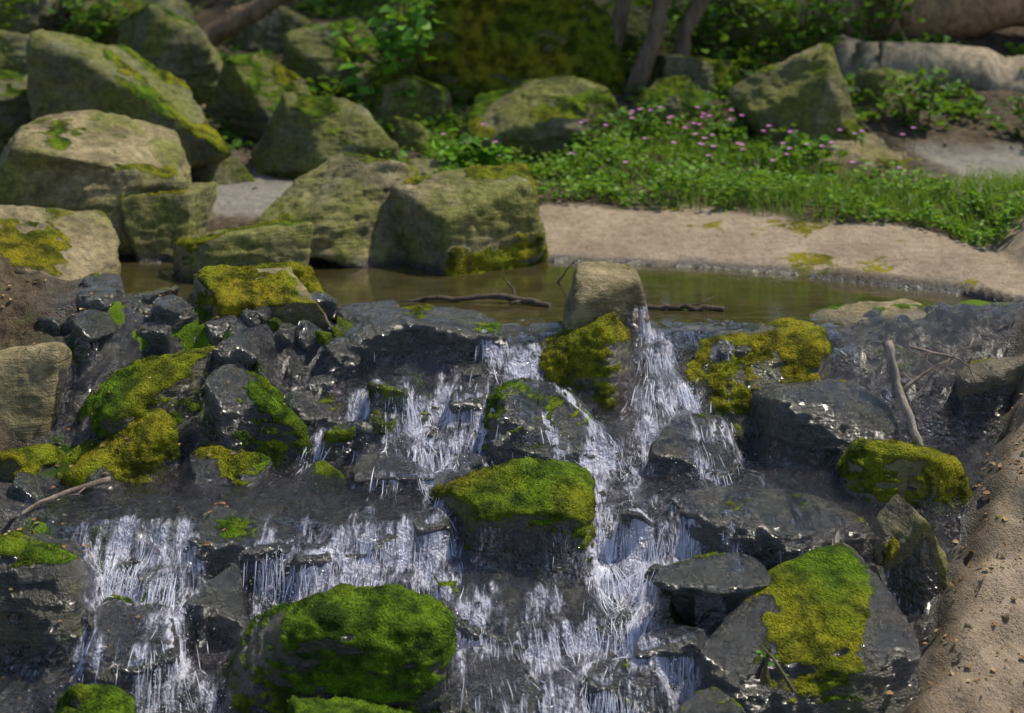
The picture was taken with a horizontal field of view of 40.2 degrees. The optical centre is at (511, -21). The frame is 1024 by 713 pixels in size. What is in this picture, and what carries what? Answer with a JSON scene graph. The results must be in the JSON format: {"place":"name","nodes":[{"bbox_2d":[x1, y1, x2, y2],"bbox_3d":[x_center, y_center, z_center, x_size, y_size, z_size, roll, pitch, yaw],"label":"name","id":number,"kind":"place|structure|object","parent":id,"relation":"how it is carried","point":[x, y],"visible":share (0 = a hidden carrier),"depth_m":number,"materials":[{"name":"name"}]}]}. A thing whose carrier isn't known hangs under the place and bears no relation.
{"place":"outdoors","nodes":[
{"label":"outdoors","id":0,"kind":"place"},
{"bbox_2d":[0,291,1010,712],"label":"cascade water","id":1,"kind":"structure","parent":0,"point":[522,367],"depth_m":5.94,"materials":[{"name":"white liquid"}]},
{"bbox_2d":[60,329,940,712],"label":"waterfall spray","id":2,"kind":"object","parent":1,"relation":"on","point":[608,553],"visible":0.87,"depth_m":5.75,"materials":[{"name":"white liquid"}]},
{"bbox_2d":[0,0,1023,712],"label":"ground","id":3,"kind":"structure","parent":0,"point":[888,252],"depth_m":6.84,"materials":[{"name":"stone"}]},
{"bbox_2d":[0,30,29,73],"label":"boulder","id":4,"kind":"object","parent":3,"relation":"on","point":[12,52],"visible":0.12,"depth_m":12.73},
{"bbox_2d":[0,69,31,151],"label":"boulder","id":5,"kind":"object","parent":3,"relation":"on","point":[15,110],"visible":0.14,"depth_m":11.25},
{"bbox_2d":[0,442,65,480],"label":"mossy rock","id":6,"kind":"object","parent":3,"relation":"on","point":[34,459],"visible":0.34,"depth_m":6.18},
{"bbox_2d":[0,342,73,442],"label":"rounded rock","id":7,"kind":"object","parent":3,"relation":"on","point":[30,389],"visible":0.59,"depth_m":6.54,"materials":[{"name":"stone"}]},
{"bbox_2d":[0,0,89,33],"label":"boulder","id":8,"kind":"object","parent":3,"relation":"on","point":[24,16],"visible":0.38,"depth_m":13.99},
{"bbox_2d":[0,527,103,671],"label":"wet rock","id":9,"kind":"object","parent":3,"relation":"on","point":[45,598],"visible":0.66,"depth_m":5.48,"materials":[{"name":"stone"}]},
{"bbox_2d":[9,476,110,520],"bbox_3d":[-1.925,2.212,5.978,0.435,0.099,0.085,0,0,-31],"label":"bare twig","id":10,"kind":"object","parent":3,"relation":"on","point":[94,483],"visible":1,"depth_m":6.01,"materials":[{"name":"wood"}]},
{"bbox_2d":[0,205,120,280],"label":"boulder","id":11,"kind":"object","parent":3,"relation":"on","point":[66,245],"visible":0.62,"depth_m":7.86,"materials":[{"name":"stone"}]},
{"bbox_2d":[54,702,97,712],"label":"mossy rock","id":12,"kind":"object","parent":3,"relation":"on","point":[67,707],"visible":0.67,"depth_m":4.96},
{"bbox_2d":[47,0,142,42],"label":"broadleaf shrub","id":13,"kind":"object","parent":3,"relation":"on","point":[93,12],"visible":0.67,"depth_m":13.99,"materials":[{"name":"green plant"}]},
{"bbox_2d":[54,682,136,712],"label":"mossy rock","id":14,"kind":"object","parent":3,"relation":"on","point":[102,698],"visible":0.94,"depth_m":5.03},
{"bbox_2d":[0,110,199,258],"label":"boulder","id":15,"kind":"object","parent":3,"relation":"on","point":[85,160],"visible":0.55,"depth_m":8.79,"materials":[{"name":"stone"}]},
{"bbox_2d":[60,407,181,494],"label":"mossy rock","id":16,"kind":"object","parent":3,"relation":"on","point":[152,439],"visible":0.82,"depth_m":6.29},
{"bbox_2d":[25,29,231,169],"bbox_3d":[-2.972,1.060,10.891,1.788,1.392,1.281,0,0,0],"label":"boulder","id":17,"kind":"object","parent":3,"relation":"on","point":[69,72],"visible":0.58,"depth_m":10.35,"materials":[{"name":"stone"}]},
{"bbox_2d":[80,594,181,699],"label":"wet rock","id":18,"kind":"object","parent":3,"relation":"on","point":[104,676],"visible":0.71,"depth_m":5.39,"materials":[{"name":"stone"}]},
{"bbox_2d":[70,0,193,44],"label":"boulder","id":19,"kind":"object","parent":3,"relation":"on","point":[182,8],"visible":0.21,"depth_m":14.25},
{"bbox_2d":[78,345,216,442],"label":"mossy rock","id":20,"kind":"object","parent":3,"relation":"on","point":[123,403],"visible":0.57,"depth_m":6.59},
{"bbox_2d":[126,284,179,304],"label":"wet rock","id":21,"kind":"object","parent":3,"relation":"on","point":[148,297],"visible":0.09,"depth_m":7.41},
{"bbox_2d":[118,182,216,262],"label":"boulder","id":22,"kind":"object","parent":3,"relation":"on","point":[157,224],"visible":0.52,"depth_m":8.74,"materials":[{"name":"stone"}]},
{"bbox_2d":[116,3,222,105],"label":"boulder","id":23,"kind":"object","parent":3,"relation":"on","point":[173,43],"visible":0.52,"depth_m":12.85,"materials":[{"name":"stone"}]},
{"bbox_2d":[206,89,214,109],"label":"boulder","id":24,"kind":"object","parent":3,"relation":"on","point":[210,97],"visible":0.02,"depth_m":12.67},
{"bbox_2d":[179,564,248,668],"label":"wet rock","id":25,"kind":"object","parent":3,"relation":"on","point":[219,599],"visible":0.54,"depth_m":5.60,"materials":[{"name":"stone"}]},
{"bbox_2d":[191,158,255,185],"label":"boulder","id":26,"kind":"object","parent":3,"relation":"on","point":[229,171],"visible":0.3,"depth_m":10.51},
{"bbox_2d":[180,441,272,499],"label":"wet rock","id":27,"kind":"object","parent":3,"relation":"on","point":[242,468],"visible":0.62,"depth_m":6.26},
{"bbox_2d":[175,504,307,612],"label":"wet rock","id":28,"kind":"object","parent":3,"relation":"on","point":[225,544],"visible":0.53,"depth_m":5.76,"materials":[{"name":"stone"}]},
{"bbox_2d":[204,364,313,474],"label":"wet rock","id":29,"kind":"object","parent":3,"relation":"on","point":[252,411],"visible":0.8,"depth_m":6.43,"materials":[{"name":"stone"}]},
{"bbox_2d":[187,264,330,331],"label":"mossy rock","id":30,"kind":"object","parent":3,"relation":"on","point":[289,299],"visible":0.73,"depth_m":7.08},
{"bbox_2d":[209,52,311,140],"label":"boulder","id":31,"kind":"object","parent":3,"relation":"on","point":[250,88],"visible":0.65,"depth_m":11.76,"materials":[{"name":"stone"}]},
{"bbox_2d":[230,0,309,55],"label":"boulder","id":32,"kind":"object","parent":3,"relation":"on","point":[272,29],"visible":0.42,"depth_m":14.54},
{"bbox_2d":[242,261,324,292],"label":"mossy rock","id":33,"kind":"object","parent":3,"relation":"on","point":[305,276],"visible":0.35,"depth_m":7.53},
{"bbox_2d":[283,391,348,445],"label":"wet rock","id":34,"kind":"object","parent":3,"relation":"on","point":[311,408],"visible":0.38,"depth_m":6.57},
{"bbox_2d":[250,92,404,178],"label":"boulder","id":35,"kind":"object","parent":3,"relation":"on","point":[304,133],"visible":0.57,"depth_m":10.76,"materials":[{"name":"stone"}]},
{"bbox_2d":[281,17,382,91],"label":"boulder","id":36,"kind":"object","parent":3,"relation":"on","point":[308,51],"visible":0.45,"depth_m":13.11,"materials":[{"name":"stone"}]},
{"bbox_2d":[212,582,457,712],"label":"mossy rock","id":37,"kind":"object","parent":3,"relation":"on","point":[393,645],"visible":0.96,"depth_m":5.15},
{"bbox_2d":[252,152,420,267],"bbox_3d":[-1.093,1.561,8.950,1.209,0.890,0.979,0,0,0],"label":"boulder","id":38,"kind":"object","parent":3,"relation":"on","point":[339,201],"visible":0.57,"depth_m":8.68,"materials":[{"name":"stone"}]},
{"bbox_2d":[287,694,437,712],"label":"mossy rock","id":39,"kind":"object","parent":3,"relation":"on","point":[345,704],"visible":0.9,"depth_m":5.01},
{"bbox_2d":[352,61,382,96],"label":"boulder","id":40,"kind":"object","parent":3,"relation":"on","point":[370,72],"visible":0.1,"depth_m":12.76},
{"bbox_2d":[336,300,399,322],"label":"wet rock","id":41,"kind":"object","parent":3,"relation":"on","point":[357,312],"visible":0.21,"depth_m":7.24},
{"bbox_2d":[325,513,419,584],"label":"wet rock","id":42,"kind":"object","parent":3,"relation":"on","point":[349,548],"visible":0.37,"depth_m":5.76,"materials":[{"name":"wet stone"}]},
{"bbox_2d":[354,420,409,451],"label":"wet rock","id":43,"kind":"object","parent":3,"relation":"on","point":[365,428],"visible":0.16,"depth_m":6.43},
{"bbox_2d":[331,0,444,107],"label":"broadleaf shrub","id":44,"kind":"object","parent":3,"relation":"on","point":[396,42],"visible":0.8,"depth_m":11.94,"materials":[{"name":"green plant"}]},
{"bbox_2d":[380,0,407,51],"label":"boulder","id":45,"kind":"object","parent":3,"relation":"on","point":[401,12],"visible":0.08,"depth_m":14.43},
{"bbox_2d":[353,450,436,491],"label":"wet stone","id":46,"kind":"object","parent":3,"relation":"on","point":[365,466],"visible":0.88,"depth_m":6.17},
{"bbox_2d":[361,146,441,163],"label":"broadleaf shrub","id":47,"kind":"object","parent":3,"relation":"on","point":[403,159],"visible":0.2,"depth_m":10.41,"materials":[{"name":"green plant"}]},
{"bbox_2d":[364,72,451,135],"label":"boulder","id":48,"kind":"object","parent":3,"relation":"on","point":[430,99],"visible":0.44,"depth_m":11.88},
{"bbox_2d":[392,116,438,152],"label":"boulder","id":49,"kind":"object","parent":3,"relation":"on","point":[415,132],"visible":0.39,"depth_m":11.22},
{"bbox_2d":[347,304,506,385],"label":"wet rock","id":50,"kind":"object","parent":3,"relation":"on","point":[448,333],"visible":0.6,"depth_m":6.81,"materials":[{"name":"wet stone"}]},
{"bbox_2d":[408,158,446,174],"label":"boulder","id":51,"kind":"object","parent":3,"relation":"on","point":[424,166],"visible":0.05,"depth_m":10.34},
{"bbox_2d":[0,272,863,712],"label":"stream stones","id":52,"kind":"object","parent":3,"relation":"on","point":[92,322],"visible":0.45,"depth_m":6.52,"materials":[{"name":"stone"}]},
{"bbox_2d":[412,401,471,444],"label":"wet rock","id":53,"kind":"object","parent":3,"relation":"on","point":[425,416],"visible":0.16,"depth_m":6.53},
{"bbox_2d":[387,162,548,275],"bbox_3d":[-0.237,1.568,8.676,0.983,0.810,0.723,0,0,-20],"label":"boulder","id":54,"kind":"object","parent":3,"relation":"on","point":[472,219],"visible":0.82,"depth_m":8.51,"materials":[{"name":"stone"}]},
{"bbox_2d":[432,128,513,168],"bbox_3d":[-0.269,1.329,10.243,0.580,0.451,0.451,0,0,16],"label":"broadleaf shrub","id":55,"kind":"object","parent":3,"relation":"on","point":[487,153],"visible":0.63,"depth_m":10.24,"materials":[{"name":"green plant"}]},
{"bbox_2d":[423,557,544,662],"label":"wet rock","id":56,"kind":"object","parent":3,"relation":"on","point":[511,597],"visible":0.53,"depth_m":5.58,"materials":[{"name":"wet stone"}]},
{"bbox_2d":[437,643,545,712],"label":"wet rock","id":57,"kind":"object","parent":3,"relation":"on","point":[531,702],"visible":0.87,"depth_m":5.26,"materials":[{"name":"wet stone"}]},
{"bbox_2d":[0,56,1022,642],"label":"loose stones","id":58,"kind":"object","parent":3,"relation":"on","point":[1006,616],"visible":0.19,"depth_m":5.67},
{"bbox_2d":[430,456,597,577],"bbox_3d":[0.005,2.383,6.002,0.724,0.621,0.564,0,0,0],"label":"mossy rock","id":59,"kind":"object","parent":3,"relation":"on","point":[537,499],"visible":0.85,"depth_m":5.80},
{"bbox_2d":[405,0,625,104],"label":"mossy boulder","id":60,"kind":"object","parent":3,"relation":"on","point":[476,47],"visible":0.54,"depth_m":12.58,"materials":[{"name":"plant"}]},
{"bbox_2d":[480,377,598,467],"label":"wet rock","id":61,"kind":"object","parent":3,"relation":"on","point":[501,446],"visible":0.59,"depth_m":6.37,"materials":[{"name":"wet stone"},{"name":"moss"}]},
{"bbox_2d":[465,76,627,160],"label":"boulder","id":62,"kind":"object","parent":3,"relation":"on","point":[538,115],"visible":0.52,"depth_m":11.26,"materials":[{"name":"stone"}]},
{"bbox_2d":[540,569,609,629],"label":"wet rock","id":63,"kind":"object","parent":3,"relation":"on","point":[573,594],"visible":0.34,"depth_m":5.67,"materials":[{"name":"wet stone"}]},
{"bbox_2d":[528,311,632,417],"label":"mossy rock","id":64,"kind":"object","parent":3,"relation":"on","point":[580,358],"visible":0.59,"depth_m":6.74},
{"bbox_2d":[188,0,1023,176],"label":"undergrowth","id":65,"kind":"object","parent":3,"relation":"on","point":[740,135],"visible":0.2,"depth_m":12.07,"materials":[{"name":"green plant"}]},
{"bbox_2d":[561,261,653,354],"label":"rock","id":66,"kind":"object","parent":3,"relation":"on","point":[599,289],"visible":0.59,"depth_m":6.95,"materials":[{"name":"stone"}]},
{"bbox_2d":[594,491,624,559],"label":"wet rock","id":67,"kind":"object","parent":3,"relation":"on","point":[603,494],"visible":0.16,"depth_m":6.02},
{"bbox_2d":[595,416,650,482],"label":"wet rock","id":68,"kind":"object","parent":3,"relation":"on","point":[625,454],"visible":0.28,"depth_m":6.45,"materials":[{"name":"wet stone"}]},
{"bbox_2d":[580,657,676,712],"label":"wet rock","id":69,"kind":"object","parent":3,"relation":"on","point":[646,703],"visible":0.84,"depth_m":5.30,"materials":[{"name":"wet stone"}]},
{"bbox_2d":[592,100,666,147],"bbox_3d":[0.880,1.186,11.190,0.741,0.438,0.417,0,0,0],"label":"broadleaf shrub","id":70,"kind":"object","parent":3,"relation":"on","point":[646,129],"visible":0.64,"depth_m":11.16,"materials":[{"name":"green plant"}]},
{"bbox_2d":[600,0,673,52],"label":"boulder","id":71,"kind":"object","parent":3,"relation":"on","point":[638,20],"visible":0.2,"depth_m":13.96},
{"bbox_2d":[611,0,709,100],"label":"multi stem tree","id":72,"kind":"object","parent":3,"relation":"on","point":[641,70],"visible":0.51,"depth_m":12.57,"materials":[{"name":"brown plant"}]},
{"bbox_2d":[626,76,710,131],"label":"boulder","id":73,"kind":"object","parent":3,"relation":"on","point":[677,96],"visible":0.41,"depth_m":11.86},
{"bbox_2d":[634,624,705,687],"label":"wet rock","id":74,"kind":"object","parent":3,"relation":"on","point":[687,646],"visible":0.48,"depth_m":5.39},
{"bbox_2d":[442,106,915,188],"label":"pink wildflowers","id":75,"kind":"object","parent":3,"relation":"on","point":[694,133],"visible":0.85,"depth_m":10.61,"materials":[{"name":"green plant"}]},
{"bbox_2d":[648,412,744,490],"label":"wet rock","id":76,"kind":"object","parent":3,"relation":"on","point":[664,451],"visible":0.52,"depth_m":6.31,"materials":[{"name":"wet stone"}]},
{"bbox_2d":[652,54,741,98],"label":"boulder","id":77,"kind":"object","parent":3,"relation":"on","point":[707,74],"visible":0.37,"depth_m":12.40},
{"bbox_2d":[639,0,757,59],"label":"broadleaf shrub","id":78,"kind":"object","parent":3,"relation":"on","point":[702,31],"visible":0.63,"depth_m":13.34,"materials":[{"name":"green plant"}]},
{"bbox_2d":[676,686,744,712],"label":"mossy rock","id":79,"kind":"object","parent":3,"relation":"on","point":[711,699],"visible":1,"depth_m":5.04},
{"bbox_2d":[652,551,771,632],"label":"wet rock","id":80,"kind":"object","parent":3,"relation":"on","point":[690,586],"visible":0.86,"depth_m":5.57,"materials":[{"name":"stone"}]},
{"bbox_2d":[416,93,1023,246],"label":"groundcover plants","id":81,"kind":"object","parent":3,"relation":"on","point":[666,172],"visible":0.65,"depth_m":9.89,"materials":[{"name":"green plant"}]},
{"bbox_2d":[667,316,833,431],"bbox_3d":[1.172,2.034,6.869,0.861,0.680,0.534,0,0,0],"label":"mossy rock","id":82,"kind":"object","parent":3,"relation":"on","point":[789,349],"visible":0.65,"depth_m":6.76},
{"bbox_2d":[700,0,814,55],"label":"shrub","id":83,"kind":"object","parent":3,"relation":"on","point":[742,37],"visible":0.38,"depth_m":13.51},
{"bbox_2d":[664,486,874,570],"bbox_3d":[1.136,2.449,5.964,0.910,0.540,0.520,0,0,-20],"label":"wet rock","id":84,"kind":"object","parent":3,"relation":"on","point":[763,508],"visible":0.67,"depth_m":5.81,"materials":[{"name":"stone"}]},
{"bbox_2d":[544,131,1023,244],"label":"grass","id":85,"kind":"structure","parent":3,"relation":"on","point":[994,180],"depth_m":9.59,"materials":[{"name":"green plant"}]},
{"bbox_2d":[728,43,859,152],"bbox_3d":[2.280,1.079,11.478,1.010,1.130,0.824,0,0,0],"label":"boulder","id":86,"kind":"object","parent":3,"relation":"on","point":[806,91],"visible":0.69,"depth_m":11.14,"materials":[{"name":"stone"}]},
{"bbox_2d":[727,0,870,69],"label":"broadleaf shrub","id":87,"kind":"object","parent":3,"relation":"on","point":[832,9],"visible":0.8,"depth_m":12.95,"materials":[{"name":"green plant"}]},
{"bbox_2d":[697,542,921,712],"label":"mossy rock","id":88,"kind":"object","parent":3,"relation":"on","point":[828,624],"visible":0.85,"depth_m":5.28,"materials":[{"name":"stone"}]},
{"bbox_2d":[754,644,795,692],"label":"twig","id":89,"kind":"object","parent":88,"relation":"on","point":[764,664],"visible":1,"depth_m":5.13,"materials":[{"name":"wood"}]},
{"bbox_2d":[747,379,901,497],"bbox_3d":[1.455,2.189,6.486,0.719,0.665,0.546,0,0,0],"label":"wet rock","id":90,"kind":"object","parent":3,"relation":"on","point":[806,422],"visible":0.56,"depth_m":6.35,"materials":[{"name":"stone"}]},
{"bbox_2d":[813,131,912,168],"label":"boulder","id":91,"kind":"object","parent":3,"relation":"on","point":[877,150],"visible":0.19,"depth_m":10.96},
{"bbox_2d":[809,299,926,344],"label":"wet rock","id":92,"kind":"object","parent":3,"relation":"on","point":[847,314],"visible":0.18,"depth_m":7.20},
{"bbox_2d":[866,562,895,599],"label":"wet rock","id":93,"kind":"object","parent":3,"relation":"on","point":[878,569],"visible":0.13,"depth_m":5.65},
{"bbox_2d":[849,0,925,41],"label":"broadleaf shrub","id":94,"kind":"object","parent":3,"relation":"on","point":[882,14],"visible":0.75,"depth_m":13.66,"materials":[{"name":"green plant"}]},
{"bbox_2d":[854,67,921,109],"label":"boulder","id":95,"kind":"object","parent":3,"relation":"on","point":[873,79],"visible":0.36,"depth_m":12.11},
{"bbox_2d":[837,437,972,527],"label":"mossy rock","id":96,"kind":"object","parent":3,"relation":"on","point":[879,473],"visible":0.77,"depth_m":6.02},
{"bbox_2d":[882,340,923,446],"bbox_3d":[1.788,1.909,6.398,0.062,0.485,0.264,0,0,-27],"label":"driftwood branch","id":97,"kind":"object","parent":96,"relation":"on","point":[898,390],"visible":0.84,"depth_m":6.39,"materials":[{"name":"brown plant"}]},
{"bbox_2d":[892,337,979,397],"bbox_3d":[1.973,1.791,6.459,0.488,0.277,0.174,0,0,-17],"label":"bare twig","id":98,"kind":"object","parent":97,"relation":"attached to","point":[908,384],"visible":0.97,"depth_m":6.49,"materials":[{"name":"wood"}]},
{"bbox_2d":[908,342,969,408],"bbox_3d":[1.984,1.825,6.427,0.319,0.262,0.274,0,0,36],"label":"bare twig","id":99,"kind":"object","parent":97,"relation":"attached to","point":[921,389],"visible":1,"depth_m":6.41,"materials":[{"name":"wood"}]},
{"bbox_2d":[871,494,946,620],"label":"rock","id":100,"kind":"object","parent":3,"relation":"on","point":[903,525],"visible":0.81,"depth_m":5.69,"materials":[{"name":"stone"}]},
{"bbox_2d":[883,65,947,127],"bbox_3d":[3.313,0.995,11.626,0.526,0.566,0.545,0,0,0],"label":"broadleaf shrub","id":101,"kind":"object","parent":3,"relation":"on","point":[919,107],"visible":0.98,"depth_m":11.57,"materials":[{"name":"green plant"}]},
{"bbox_2d":[833,35,1023,93],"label":"fallen log","id":102,"kind":"object","parent":3,"relation":"on","point":[983,68],"visible":0.48,"depth_m":12.66,"materials":[{"name":"wood"}]},
{"bbox_2d":[954,353,1023,412],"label":"rock","id":103,"kind":"object","parent":3,"relation":"on","point":[1005,371],"visible":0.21,"depth_m":6.61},
{"bbox_2d":[909,342,977,385],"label":"bare twig","id":104,"kind":"object","parent":103,"relation":"on","point":[936,353],"visible":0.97,"depth_m":6.51,"materials":[{"name":"wood"}]},
{"bbox_2d":[995,95,1023,132],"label":"broadleaf shrub","id":105,"kind":"object","parent":3,"relation":"on","point":[1018,112],"visible":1,"depth_m":11.49,"materials":[{"name":"green plant"}]},
{"bbox_2d":[0,0,1023,711],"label":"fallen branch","id":106,"kind":"object","parent":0,"point":[233,22],"depth_m":13.78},
{"bbox_2d":[118,258,976,317],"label":"pond","id":107,"kind":"structure","parent":0,"point":[742,293],"depth_m":7.94,"materials":[{"name":"liquid"}]},
{"bbox_2d":[172,215,313,282],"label":"boulder","id":108,"kind":"object","parent":107,"relation":"in","point":[285,238],"visible":0.58,"depth_m":8.16,"materials":[{"name":"stone"}]},
{"bbox_2d":[398,273,550,307],"bbox_3d":[-0.188,1.698,7.668,0.841,0.141,0.260,0,0,10],"label":"floating branch","id":109,"kind":"object","parent":107,"relation":"on","point":[513,298],"visible":0.99,"depth_m":7.58,"materials":[{"name":"brown plant"}]},
{"bbox_2d":[647,295,723,310],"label":"floating branch","id":110,"kind":"object","parent":107,"relation":"on","point":[690,307],"visible":0.76,"depth_m":7.41,"materials":[{"name":"brown plant"}]},
{"bbox_2d":[550,255,573,282],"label":"bare twig","id":111,"kind":"object","parent":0,"point":[563,275],"visible":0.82,"depth_m":8.06,"materials":[{"name":"wood"}]},
{"bbox_2d":[821,0,1023,41],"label":"fallen log","id":112,"kind":"object","parent":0,"point":[965,18],"visible":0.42,"depth_m":13.88,"materials":[{"name":"wood"}]}
]}

